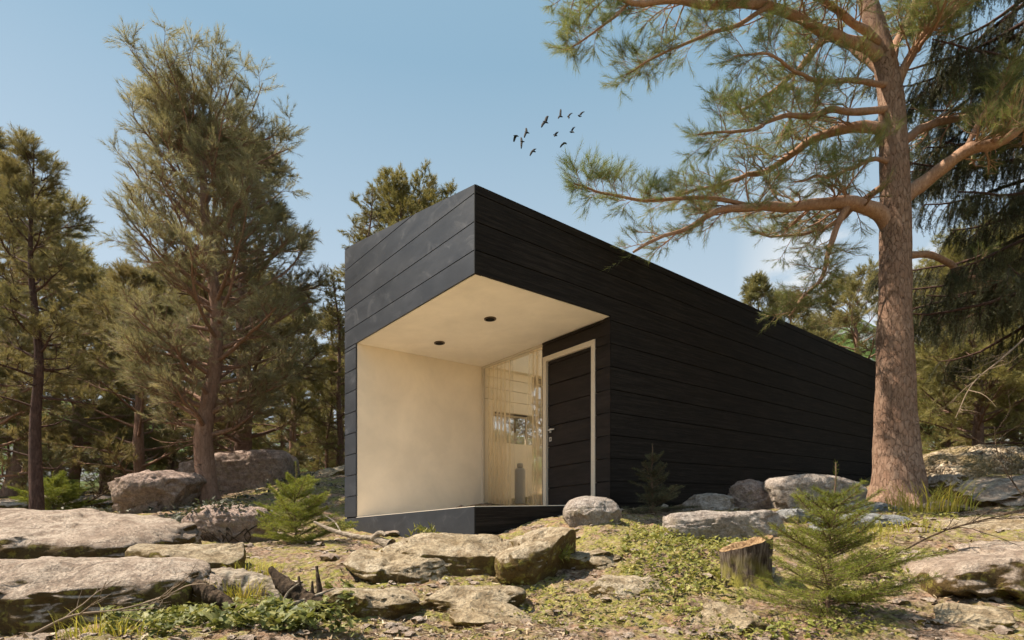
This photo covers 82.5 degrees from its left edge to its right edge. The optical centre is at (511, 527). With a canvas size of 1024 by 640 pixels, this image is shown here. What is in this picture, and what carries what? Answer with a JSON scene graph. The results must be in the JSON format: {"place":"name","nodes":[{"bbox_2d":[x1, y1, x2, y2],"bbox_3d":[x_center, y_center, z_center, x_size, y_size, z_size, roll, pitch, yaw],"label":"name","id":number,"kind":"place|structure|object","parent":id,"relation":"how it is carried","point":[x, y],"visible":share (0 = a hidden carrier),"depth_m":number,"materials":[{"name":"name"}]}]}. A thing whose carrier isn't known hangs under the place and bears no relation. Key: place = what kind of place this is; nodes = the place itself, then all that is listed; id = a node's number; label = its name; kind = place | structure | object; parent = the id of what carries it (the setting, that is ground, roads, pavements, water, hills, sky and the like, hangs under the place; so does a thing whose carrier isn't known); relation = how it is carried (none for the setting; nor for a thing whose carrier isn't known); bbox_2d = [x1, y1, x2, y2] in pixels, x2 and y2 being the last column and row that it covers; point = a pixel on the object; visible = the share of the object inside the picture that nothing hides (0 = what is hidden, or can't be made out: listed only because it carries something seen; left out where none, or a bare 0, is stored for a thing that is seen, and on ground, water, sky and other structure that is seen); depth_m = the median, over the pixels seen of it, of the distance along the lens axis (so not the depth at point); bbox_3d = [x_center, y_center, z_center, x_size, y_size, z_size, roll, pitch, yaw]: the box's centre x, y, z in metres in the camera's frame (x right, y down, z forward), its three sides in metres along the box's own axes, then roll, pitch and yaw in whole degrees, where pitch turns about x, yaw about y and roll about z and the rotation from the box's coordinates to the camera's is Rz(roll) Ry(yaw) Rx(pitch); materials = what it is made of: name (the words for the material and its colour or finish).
{"place":"outdoors","nodes":[
{"label":"outdoors","id":0,"kind":"place"},
{"bbox_2d":[0,398,541,489],"bbox_3d":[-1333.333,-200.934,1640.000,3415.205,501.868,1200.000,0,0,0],"label":"hills","id":1,"kind":"structure","parent":0,"point":[540,463],"depth_m":1401.57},
{"bbox_2d":[0,450,1023,639],"bbox_3d":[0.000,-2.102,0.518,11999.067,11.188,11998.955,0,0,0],"label":"ground","id":2,"kind":"structure","parent":0,"point":[894,615],"depth_m":4.10,"materials":[{"name":"plant"}]},
{"bbox_2d":[0,398,47,495],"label":"young pine","id":3,"kind":"object","parent":2,"relation":"on","point":[5,435],"visible":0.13,"depth_m":17.83,"materials":[{"name":"green plant"}]},
{"bbox_2d":[13,415,83,492],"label":"young pine","id":4,"kind":"object","parent":2,"relation":"on","point":[51,471],"visible":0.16,"depth_m":15.93,"materials":[{"name":"green plant"}]},
{"bbox_2d":[0,126,107,486],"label":"pine tree","id":5,"kind":"object","parent":2,"relation":"on","point":[22,409],"visible":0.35,"depth_m":12.41,"materials":[{"name":"green plant"}]},
{"bbox_2d":[0,495,112,509],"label":"rock outcrop","id":6,"kind":"object","parent":2,"relation":"on","point":[5,503],"visible":0.12,"depth_m":11.18,"materials":[{"name":"stone"}]},
{"bbox_2d":[0,121,114,509],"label":"pine tree","id":7,"kind":"object","parent":2,"relation":"on","point":[25,152],"visible":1,"depth_m":8.72,"materials":[{"name":"green plant"}]},
{"bbox_2d":[0,158,115,495],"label":"pine tree","id":8,"kind":"object","parent":2,"relation":"on","point":[63,198],"visible":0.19,"depth_m":17.84,"materials":[{"name":"green plant"}]},
{"bbox_2d":[7,470,111,509],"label":"spruce sapling","id":9,"kind":"object","parent":2,"relation":"on","point":[67,495],"visible":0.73,"depth_m":10.18,"materials":[{"name":"green plant"}]},
{"bbox_2d":[0,223,118,477],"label":"pine tree","id":10,"kind":"object","parent":2,"relation":"on","point":[81,253],"visible":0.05,"depth_m":26.80,"materials":[{"name":"green plant"}]},
{"bbox_2d":[0,249,170,495],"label":"pine tree","id":11,"kind":"object","parent":2,"relation":"on","point":[87,277],"visible":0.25,"depth_m":16.78,"materials":[{"name":"green plant"}]},
{"bbox_2d":[65,412,132,495],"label":"young pine","id":12,"kind":"object","parent":2,"relation":"on","point":[97,471],"visible":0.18,"depth_m":18.83,"materials":[{"name":"green plant"}]},
{"bbox_2d":[50,602,147,639],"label":"grass tuft","id":13,"kind":"object","parent":2,"relation":"on","point":[75,633],"visible":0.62,"depth_m":3.02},
{"bbox_2d":[0,508,201,558],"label":"rock slab","id":14,"kind":"object","parent":2,"relation":"on","point":[72,533],"visible":0.34,"depth_m":5.09,"materials":[{"name":"stone"}]},
{"bbox_2d":[77,450,126,502],"bbox_3d":[-7.015,-0.896,10.000,1.523,0.927,0.720,0,0,13],"label":"dead branch","id":15,"kind":"object","parent":2,"relation":"on","point":[98,493],"visible":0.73,"depth_m":10.09,"materials":[{"name":"brown wood"}]},
{"bbox_2d":[0,556,210,635],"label":"rock slab","id":16,"kind":"object","parent":2,"relation":"on","point":[35,593],"visible":0.61,"depth_m":3.82,"materials":[{"name":"stone"}]},
{"bbox_2d":[31,286,185,490],"bbox_3d":[-16.274,-5.669,23.997,5.737,8.981,5.508,0,0,22],"label":"pine tree","id":17,"kind":"object","parent":2,"relation":"on","point":[91,388],"visible":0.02,"depth_m":23.20,"materials":[{"name":"green plant"}]},
{"bbox_2d":[1,256,235,477],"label":"pine tree","id":18,"kind":"object","parent":2,"relation":"on","point":[138,452],"visible":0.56,"depth_m":14.95,"materials":[{"name":"green plant"}]},
{"bbox_2d":[31,560,214,635],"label":"dry twigs","id":19,"kind":"object","parent":2,"relation":"on","point":[170,593],"visible":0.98,"depth_m":3.05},
{"bbox_2d":[84,606,163,636],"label":"grass tuft","id":20,"kind":"object","parent":2,"relation":"on","point":[119,633],"visible":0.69,"depth_m":2.92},
{"bbox_2d":[83,379,169,481],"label":"young pine","id":21,"kind":"object","parent":2,"relation":"on","point":[105,392],"visible":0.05,"depth_m":21.75,"materials":[{"name":"green plant"}]},
{"bbox_2d":[107,470,206,513],"bbox_3d":[-6.167,-0.540,10.219,1.438,0.936,1.262,0,0,0],"label":"boulder","id":22,"kind":"object","parent":2,"relation":"on","point":[141,492],"visible":0.73,"depth_m":9.79,"materials":[{"name":"stone"}]},
{"bbox_2d":[83,263,233,470],"bbox_3d":[-16.418,-7.120,28.067,8.622,11.716,8.978,0,0,-6],"label":"pine tree","id":23,"kind":"object","parent":2,"relation":"on","point":[169,464],"visible":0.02,"depth_m":26.67,"materials":[{"name":"green plant"}]},
{"bbox_2d":[144,395,194,471],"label":"young pine","id":24,"kind":"object","parent":2,"relation":"on","point":[165,463],"visible":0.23,"depth_m":17.74,"materials":[{"name":"green plant"}]},
{"bbox_2d":[7,469,344,513],"bbox_3d":[-7.630,-0.789,12.254,10.083,1.219,5.561,0,0,0],"label":"ground cover","id":25,"kind":"object","parent":2,"relation":"on","point":[238,497],"visible":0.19,"depth_m":10.34,"materials":[{"name":"green plant"}]},
{"bbox_2d":[125,542,245,568],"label":"stone block","id":26,"kind":"structure","parent":2,"relation":"on","point":[215,555],"depth_m":4.71,"materials":[{"name":"stone"}]},
{"bbox_2d":[82,244,308,473],"bbox_3d":[-11.008,-5.543,21.211,7.544,9.227,7.245,0,0,-9],"label":"pine tree","id":27,"kind":"object","parent":2,"relation":"on","point":[230,376],"visible":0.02,"depth_m":20.17,"materials":[{"name":"green plant"}]},
{"bbox_2d":[191,573,229,607],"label":"stone block","id":28,"kind":"structure","parent":2,"relation":"on","point":[196,598],"depth_m":4.12,"materials":[{"name":"stone"}]},
{"bbox_2d":[94,4,331,503],"bbox_3d":[-5.468,-4.365,10.669,4.065,8.430,3.921,0,0,0],"label":"pine tree","id":29,"kind":"object","parent":2,"relation":"on","point":[192,147],"visible":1,"depth_m":10.09,"materials":[{"name":"green plant"}]},
{"bbox_2d":[191,579,235,609],"bbox_3d":[-2.024,0.452,3.956,0.349,0.202,0.121,0,0,18],"label":"broken log","id":30,"kind":"object","parent":2,"relation":"on","point":[209,594],"visible":0.88,"depth_m":3.92,"materials":[{"name":"brown wood"}]},
{"bbox_2d":[156,496,288,521],"bbox_3d":[-3.634,-0.209,7.528,2.079,0.380,1.241,0,0,0],"label":"ivy","id":31,"kind":"object","parent":2,"relation":"on","point":[221,502],"visible":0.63,"depth_m":7.28,"materials":[{"name":"green plant"}]},
{"bbox_2d":[99,579,357,637],"bbox_3d":[-1.635,0.500,3.421,1.766,0.322,1.118,0,0,0],"label":"ground cover","id":32,"kind":"object","parent":2,"relation":"on","point":[267,612],"visible":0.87,"depth_m":3.06,"materials":[{"name":"green plant"}]},
{"bbox_2d":[181,503,277,543],"bbox_3d":[-3.660,0.037,7.609,1.110,0.744,0.935,0,0,0],"label":"boulder","id":33,"kind":"object","parent":2,"relation":"on","point":[215,520],"visible":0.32,"depth_m":7.19,"materials":[{"name":"stone"}]},
{"bbox_2d":[185,508,271,542],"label":"roots","id":34,"kind":"object","parent":33,"relation":"on","point":[203,533],"visible":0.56,"depth_m":7.14,"materials":[{"name":"brown wood"}]},
{"bbox_2d":[208,575,268,601],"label":"grass tuft","id":35,"kind":"object","parent":2,"relation":"on","point":[241,594],"visible":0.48,"depth_m":4.10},
{"bbox_2d":[178,449,299,494],"bbox_3d":[-5.654,-0.996,12.316,2.190,1.290,1.460,0,0,-7],"label":"boulder","id":36,"kind":"object","parent":2,"relation":"on","point":[252,469],"visible":0.41,"depth_m":11.67,"materials":[{"name":"stone"}]},
{"bbox_2d":[143,123,339,465],"bbox_3d":[-6.098,-4.851,13.307,3.942,8.884,4.634,0,0,-29],"label":"pine tree","id":37,"kind":"object","parent":2,"relation":"on","point":[245,434],"visible":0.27,"depth_m":13.07,"materials":[{"name":"green plant"}]},
{"bbox_2d":[144,266,344,471],"bbox_3d":[-10.842,-6.298,24.799,7.900,10.071,8.226,0,0,37],"label":"pine tree","id":38,"kind":"object","parent":2,"relation":"on","point":[303,391],"visible":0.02,"depth_m":24.31,"materials":[{"name":"green plant"}]},
{"bbox_2d":[211,567,280,598],"bbox_3d":[-1.905,0.450,4.319,0.757,0.323,0.243,0,0,14],"label":"rock","id":39,"kind":"object","parent":2,"relation":"on","point":[242,575],"visible":0.37,"depth_m":4.24,"materials":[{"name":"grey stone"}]},
{"bbox_2d":[222,557,288,574],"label":"grass tuft","id":40,"kind":"object","parent":2,"relation":"on","point":[256,567],"visible":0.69,"depth_m":4.62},
{"bbox_2d":[252,361,316,471],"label":"young pine","id":41,"kind":"object","parent":2,"relation":"on","point":[282,441],"visible":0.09,"depth_m":18.70,"materials":[{"name":"green plant"}]},
{"bbox_2d":[230,285,344,472],"bbox_3d":[-6.279,-4.074,17.128,2.978,6.241,3.495,0,0,20],"label":"pine tree","id":42,"kind":"object","parent":2,"relation":"on","point":[293,445],"visible":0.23,"depth_m":16.93,"materials":[{"name":"green plant"}]},
{"bbox_2d":[268,566,336,620],"bbox_3d":[-1.260,0.497,3.621,0.610,0.510,0.332,0,0,0],"label":"rotten stump","id":43,"kind":"object","parent":2,"relation":"on","point":[283,584],"visible":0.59,"depth_m":3.67,"materials":[{"name":"brown wood"}]},
{"bbox_2d":[252,461,357,543],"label":"spruce sapling","id":44,"kind":"object","parent":2,"relation":"on","point":[310,510],"visible":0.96,"depth_m":6.57,"materials":[{"name":"green plant"}]},
{"bbox_2d":[294,465,344,478],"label":"rock crag","id":45,"kind":"structure","parent":2,"relation":"on","point":[332,472],"depth_m":12.00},
{"bbox_2d":[295,305,345,469],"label":"pine tree","id":46,"kind":"object","parent":2,"relation":"on","point":[327,314],"visible":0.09,"depth_m":21.47,"materials":[{"name":"green plant"}]},
{"bbox_2d":[297,353,344,473],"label":"young pine","id":47,"kind":"object","parent":2,"relation":"on","point":[332,384],"visible":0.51,"depth_m":14.75,"materials":[{"name":"green plant"}]},
{"bbox_2d":[300,267,345,465],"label":"spruce tree","id":48,"kind":"object","parent":2,"relation":"on","point":[340,447],"visible":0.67,"depth_m":14.35,"materials":[{"name":"green plant"}]},
{"bbox_2d":[313,515,395,547],"bbox_3d":[-1.568,0.044,5.767,1.046,0.361,0.128,0,0,32],"label":"fallen branch","id":49,"kind":"object","parent":2,"relation":"on","point":[375,537],"visible":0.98,"depth_m":5.63,"materials":[{"name":"brown wood"}]},
{"bbox_2d":[332,187,384,358],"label":"spruce tree","id":50,"kind":"object","parent":2,"relation":"on","point":[367,200],"visible":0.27,"depth_m":14.72,"materials":[{"name":"green plant"}]},
{"bbox_2d":[327,587,419,619],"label":"stone block","id":51,"kind":"structure","parent":2,"relation":"on","point":[392,603],"depth_m":3.60,"materials":[{"name":"stone"}]},
{"bbox_2d":[330,158,457,295],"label":"pine tree","id":52,"kind":"object","parent":2,"relation":"on","point":[402,202],"visible":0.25,"depth_m":18.03,"materials":[{"name":"green plant"}]},
{"bbox_2d":[343,548,449,583],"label":"stone block","id":53,"kind":"structure","parent":2,"relation":"on","point":[389,564],"depth_m":4.41,"materials":[{"name":"stone"}]},
{"bbox_2d":[378,533,503,576],"bbox_3d":[-0.610,0.362,4.951,1.739,0.644,0.852,0,0,0],"label":"rock ledge","id":54,"kind":"object","parent":2,"relation":"on","point":[463,555],"visible":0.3,"depth_m":4.66,"materials":[{"name":"stone"}]},
{"bbox_2d":[420,585,526,611],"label":"stone block","id":55,"kind":"structure","parent":2,"relation":"on","point":[452,598],"depth_m":3.82,"materials":[{"name":"stone"}]},
{"bbox_2d":[442,598,544,628],"bbox_3d":[-0.074,0.589,3.495,0.646,0.304,0.456,0,0,-23],"label":"rock rib","id":56,"kind":"object","parent":2,"relation":"on","point":[479,612],"visible":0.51,"depth_m":3.46,"materials":[{"name":"stone"}]},
{"bbox_2d":[0,474,1023,639],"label":"pebbles","id":57,"kind":"object","parent":2,"relation":"on","point":[393,626],"visible":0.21,"depth_m":3.44,"materials":[{"name":"stone"}]},
{"bbox_2d":[495,386,541,481],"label":"young pine","id":58,"kind":"object","parent":2,"relation":"on","point":[515,433],"visible":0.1,"depth_m":13.18,"materials":[{"name":"green plant"}]},
{"bbox_2d":[495,388,541,482],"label":"pine tree","id":59,"kind":"object","parent":2,"relation":"on","point":[540,452],"visible":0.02,"depth_m":18.08,"materials":[{"name":"green plant"}]},
{"bbox_2d":[487,527,575,585],"bbox_3d":[0.189,0.302,4.731,0.788,0.628,0.820,0,0,-13],"label":"rock wedge","id":60,"kind":"object","parent":2,"relation":"on","point":[531,558],"visible":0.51,"depth_m":4.39,"materials":[{"name":"stone"}]},
{"bbox_2d":[563,496,621,527],"bbox_3d":[0.811,-0.118,5.899,0.589,0.423,0.520,0,0,0],"label":"boulder","id":61,"kind":"object","parent":2,"relation":"on","point":[584,510],"visible":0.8,"depth_m":5.70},
{"bbox_2d":[562,549,625,569],"bbox_3d":[0.584,0.319,4.736,0.698,0.308,0.474,0,0,28],"label":"rock rib","id":62,"kind":"object","parent":2,"relation":"on","point":[599,559],"visible":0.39,"depth_m":4.54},
{"bbox_2d":[345,184,875,537],"bbox_3d":[3.246,-1.715,11.393,12.359,5.548,3.120,0,0,-41],"label":"cabin","id":63,"kind":"object","parent":2,"relation":"on","point":[451,301],"visible":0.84,"depth_m":8.40,"materials":[{"name":"paint"}]},
{"bbox_2d":[488,361,511,505],"bbox_3d":[-0.187,-1.470,9.566,0.133,2.444,0.622,0,0,-41],"label":"curtain","id":64,"kind":"object","parent":63,"relation":"hanging from","point":[497,487],"visible":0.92,"depth_m":9.60,"materials":[{"name":"fabric"}]},
{"bbox_2d":[482,344,542,503],"bbox_3d":[-0.002,-1.479,9.178,0.050,2.498,1.483,0,0,-41],"label":"window frame","id":65,"kind":"structure","parent":63,"relation":"in","point":[538,346],"depth_m":9.70,"materials":[{"name":"beige wood"}]},
{"bbox_2d":[515,463,524,503],"bbox_3d":[0.134,-0.668,9.745,0.180,0.822,0.180,0,0,0],"label":"floor vase","id":66,"kind":"object","parent":63,"relation":"on","point":[519,484],"visible":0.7,"depth_m":9.67,"materials":[{"name":"grey ceramic"}]},
{"bbox_2d":[527,350,538,504],"bbox_3d":[0.412,-1.496,8.874,0.130,2.440,0.452,0,0,-41],"label":"curtain","id":67,"kind":"object","parent":63,"relation":"hanging from","point":[536,466],"visible":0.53,"depth_m":8.93,"materials":[{"name":"fabric"}]},
{"bbox_2d":[547,347,590,504],"bbox_3d":[0.800,-1.368,8.198,0.102,2.178,0.862,0,0,-41],"label":"door","id":68,"kind":"structure","parent":63,"relation":"in","point":[569,376],"depth_m":8.21,"materials":[{"name":"wood"}]},
{"bbox_2d":[586,575,665,599],"bbox_3d":[0.835,0.484,4.013,0.663,0.308,0.490,0,0,0],"label":"rock rib","id":69,"kind":"object","parent":2,"relation":"on","point":[635,584],"visible":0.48,"depth_m":3.92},
{"bbox_2d":[497,526,755,639],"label":"ground cover","id":70,"kind":"object","parent":2,"relation":"on","point":[595,622],"visible":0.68,"depth_m":3.52,"materials":[{"name":"green plant"}]},
{"bbox_2d":[621,443,702,513],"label":"spruce sapling","id":71,"kind":"object","parent":2,"relation":"on","point":[662,496],"visible":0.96,"depth_m":6.84,"materials":[{"name":"green plant"}]},
{"bbox_2d":[610,519,751,615],"bbox_3d":[1.445,0.224,4.526,1.372,0.625,2.404,0,0,10],"label":"ground cover","id":72,"kind":"object","parent":2,"relation":"on","point":[653,534],"visible":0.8,"depth_m":4.42,"materials":[{"name":"green plant"}]},
{"bbox_2d":[679,493,734,510],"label":"boulder","id":73,"kind":"object","parent":2,"relation":"on","point":[713,501],"visible":0.59,"depth_m":7.14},
{"bbox_2d":[662,510,785,542],"bbox_3d":[2.003,0.033,5.598,1.144,0.417,0.570,0,0,0],"label":"long stone","id":74,"kind":"object","parent":2,"relation":"on","point":[710,524],"visible":0.59,"depth_m":5.35,"materials":[{"name":"stone"}]},
{"bbox_2d":[690,601,771,635],"bbox_3d":[1.229,0.571,3.265,0.547,0.292,0.455,0,0,-21],"label":"rock rib","id":75,"kind":"object","parent":2,"relation":"on","point":[736,616],"visible":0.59,"depth_m":3.23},
{"bbox_2d":[719,535,774,590],"bbox_3d":[1.675,0.289,4.138,0.599,0.484,0.611,0,0,0],"label":"tree stump","id":76,"kind":"object","parent":2,"relation":"on","point":[741,562],"visible":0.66,"depth_m":4.01,"materials":[{"name":"wood"}]},
{"bbox_2d":[728,479,770,508],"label":"boulder","id":77,"kind":"object","parent":2,"relation":"on","point":[750,494],"visible":0.38,"depth_m":7.36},
{"bbox_2d":[738,269,801,327],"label":"pine tree","id":78,"kind":"object","parent":2,"relation":"on","point":[753,290],"visible":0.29,"depth_m":29.31,"materials":[{"name":"green plant"}]},
{"bbox_2d":[540,0,1023,507],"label":"pine tree","id":79,"kind":"object","parent":2,"relation":"on","point":[897,453],"visible":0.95,"depth_m":7.61,"materials":[{"name":"green plant"}]},
{"bbox_2d":[934,338,1023,417],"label":"dead branch","id":80,"kind":"object","parent":79,"relation":"hanging from","point":[1005,355],"visible":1,"depth_m":6.45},
{"bbox_2d":[776,508,837,522],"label":"flat stone","id":81,"kind":"object","parent":2,"relation":"on","point":[791,512],"visible":0.14,"depth_m":6.08,"materials":[{"name":"stone"}]},
{"bbox_2d":[766,289,861,341],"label":"pine tree","id":82,"kind":"object","parent":2,"relation":"on","point":[808,314],"visible":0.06,"depth_m":32.86,"materials":[{"name":"green plant"}]},
{"bbox_2d":[762,474,867,509],"bbox_3d":[3.752,-0.380,7.295,1.183,0.604,0.830,0,0,0],"label":"boulder","id":83,"kind":"object","parent":2,"relation":"on","point":[778,490],"visible":0.51,"depth_m":6.94,"materials":[{"name":"stone"}]},
{"bbox_2d":[730,549,909,639],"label":"ground cover","id":84,"kind":"object","parent":2,"relation":"on","point":[785,634],"visible":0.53,"depth_m":3.19,"materials":[{"name":"green plant"}]},
{"bbox_2d":[725,461,959,617],"bbox_3d":[1.813,0.073,3.457,1.231,0.978,1.121,0,0,-28],"label":"spruce sapling","id":85,"kind":"object","parent":2,"relation":"on","point":[845,568],"visible":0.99,"depth_m":3.34,"materials":[{"name":"green plant"}]},
{"bbox_2d":[797,255,918,394],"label":"pine tree","id":86,"kind":"object","parent":2,"relation":"on","point":[850,293],"visible":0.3,"depth_m":23.26,"materials":[{"name":"green plant"}]},
{"bbox_2d":[807,513,910,532],"bbox_3d":[3.354,-0.027,5.702,1.067,0.257,0.484,0,0,-17],"label":"flat stone","id":87,"kind":"object","parent":2,"relation":"on","point":[885,518],"visible":0.22,"depth_m":5.57,"materials":[{"name":"stone"}]},
{"bbox_2d":[844,502,903,512],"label":"flat stone","id":88,"kind":"object","parent":2,"relation":"on","point":[880,506],"visible":0.12,"depth_m":6.75,"materials":[{"name":"stone"}]},
{"bbox_2d":[790,500,963,528],"bbox_3d":[4.090,-0.155,6.431,2.203,0.432,2.796,0,0,18],"label":"ground cover","id":89,"kind":"object","parent":2,"relation":"on","point":[924,515],"visible":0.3,"depth_m":5.88,"materials":[{"name":"green plant"}]},
{"bbox_2d":[867,519,944,531],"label":"grass tuft","id":90,"kind":"object","parent":2,"relation":"on","point":[902,526],"visible":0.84,"depth_m":5.00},
{"bbox_2d":[872,478,991,512],"bbox_3d":[4.618,-0.365,6.564,1.384,0.376,1.300,0,0,0],"label":"grass tuft","id":91,"kind":"object","parent":2,"relation":"on","point":[915,507],"visible":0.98,"depth_m":6.42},
{"bbox_2d":[848,0,1023,392],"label":"spruce tree","id":92,"kind":"object","parent":2,"relation":"on","point":[954,304],"visible":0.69,"depth_m":8.64,"materials":[{"name":"green plant"}]},
{"bbox_2d":[875,212,1023,453],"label":"pine tree","id":93,"kind":"object","parent":2,"relation":"on","point":[979,401],"visible":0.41,"depth_m":15.07,"materials":[{"name":"green plant"}]},
{"bbox_2d":[927,474,973,499],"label":"boulder","id":94,"kind":"object","parent":2,"relation":"on","point":[939,480],"visible":0.23,"depth_m":7.76,"materials":[{"name":"stone"}]},
{"bbox_2d":[922,481,989,510],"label":"grass tuft","id":95,"kind":"object","parent":2,"relation":"on","point":[967,502],"visible":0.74,"depth_m":6.76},
{"bbox_2d":[914,333,1004,449],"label":"pine tree","id":96,"kind":"object","parent":2,"relation":"on","point":[932,431],"visible":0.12,"depth_m":21.68,"materials":[{"name":"green plant"}]},
{"bbox_2d":[896,540,1023,604],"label":"rock slab","id":97,"kind":"object","parent":2,"relation":"on","point":[985,569],"visible":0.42,"depth_m":3.75,"materials":[{"name":"stone"}]},
{"bbox_2d":[905,497,1023,550],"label":"dry twigs","id":98,"kind":"object","parent":97,"relation":"on","point":[973,521],"visible":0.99,"depth_m":4.38,"materials":[{"name":"brown wood"}]},
{"bbox_2d":[920,516,1023,529],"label":"rock slab","id":99,"kind":"object","parent":2,"relation":"on","point":[1012,524],"visible":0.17,"depth_m":5.42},
{"bbox_2d":[923,444,1023,477],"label":"boulder","id":100,"kind":"structure","parent":2,"relation":"on","point":[975,461],"depth_m":8.98,"materials":[{"name":"stone"}]},
{"bbox_2d":[924,235,1023,448],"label":"pine tree","id":101,"kind":"object","parent":2,"relation":"on","point":[960,440],"visible":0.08,"depth_m":17.40,"materials":[{"name":"green plant"}]},
{"bbox_2d":[933,602,1018,630],"bbox_3d":[2.599,0.599,3.320,0.552,0.309,0.442,0,0,0],"label":"rock rib","id":102,"kind":"object","parent":2,"relation":"on","point":[981,617],"visible":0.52,"depth_m":3.28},
{"bbox_2d":[949,375,1023,496],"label":"dry twigs","id":103,"kind":"object","parent":2,"relation":"on","point":[995,441],"visible":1,"depth_m":5.72,"materials":[{"name":"brown wood"}]},
{"bbox_2d":[953,475,1023,507],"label":"boulder","id":104,"kind":"object","parent":2,"relation":"on","point":[998,491],"visible":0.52,"depth_m":7.30,"materials":[{"name":"stone"}]},
{"bbox_2d":[0,0,1023,436],"label":"sky","id":105,"kind":"structure","parent":0,"point":[451,84],"materials":[{"name":"blue"}]},
{"bbox_2d":[819,272,1023,449],"bbox_3d":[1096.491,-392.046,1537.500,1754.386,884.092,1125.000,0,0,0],"label":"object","id":106,"kind":"structure","parent":0,"point":[842,332],"depth_m":1445.43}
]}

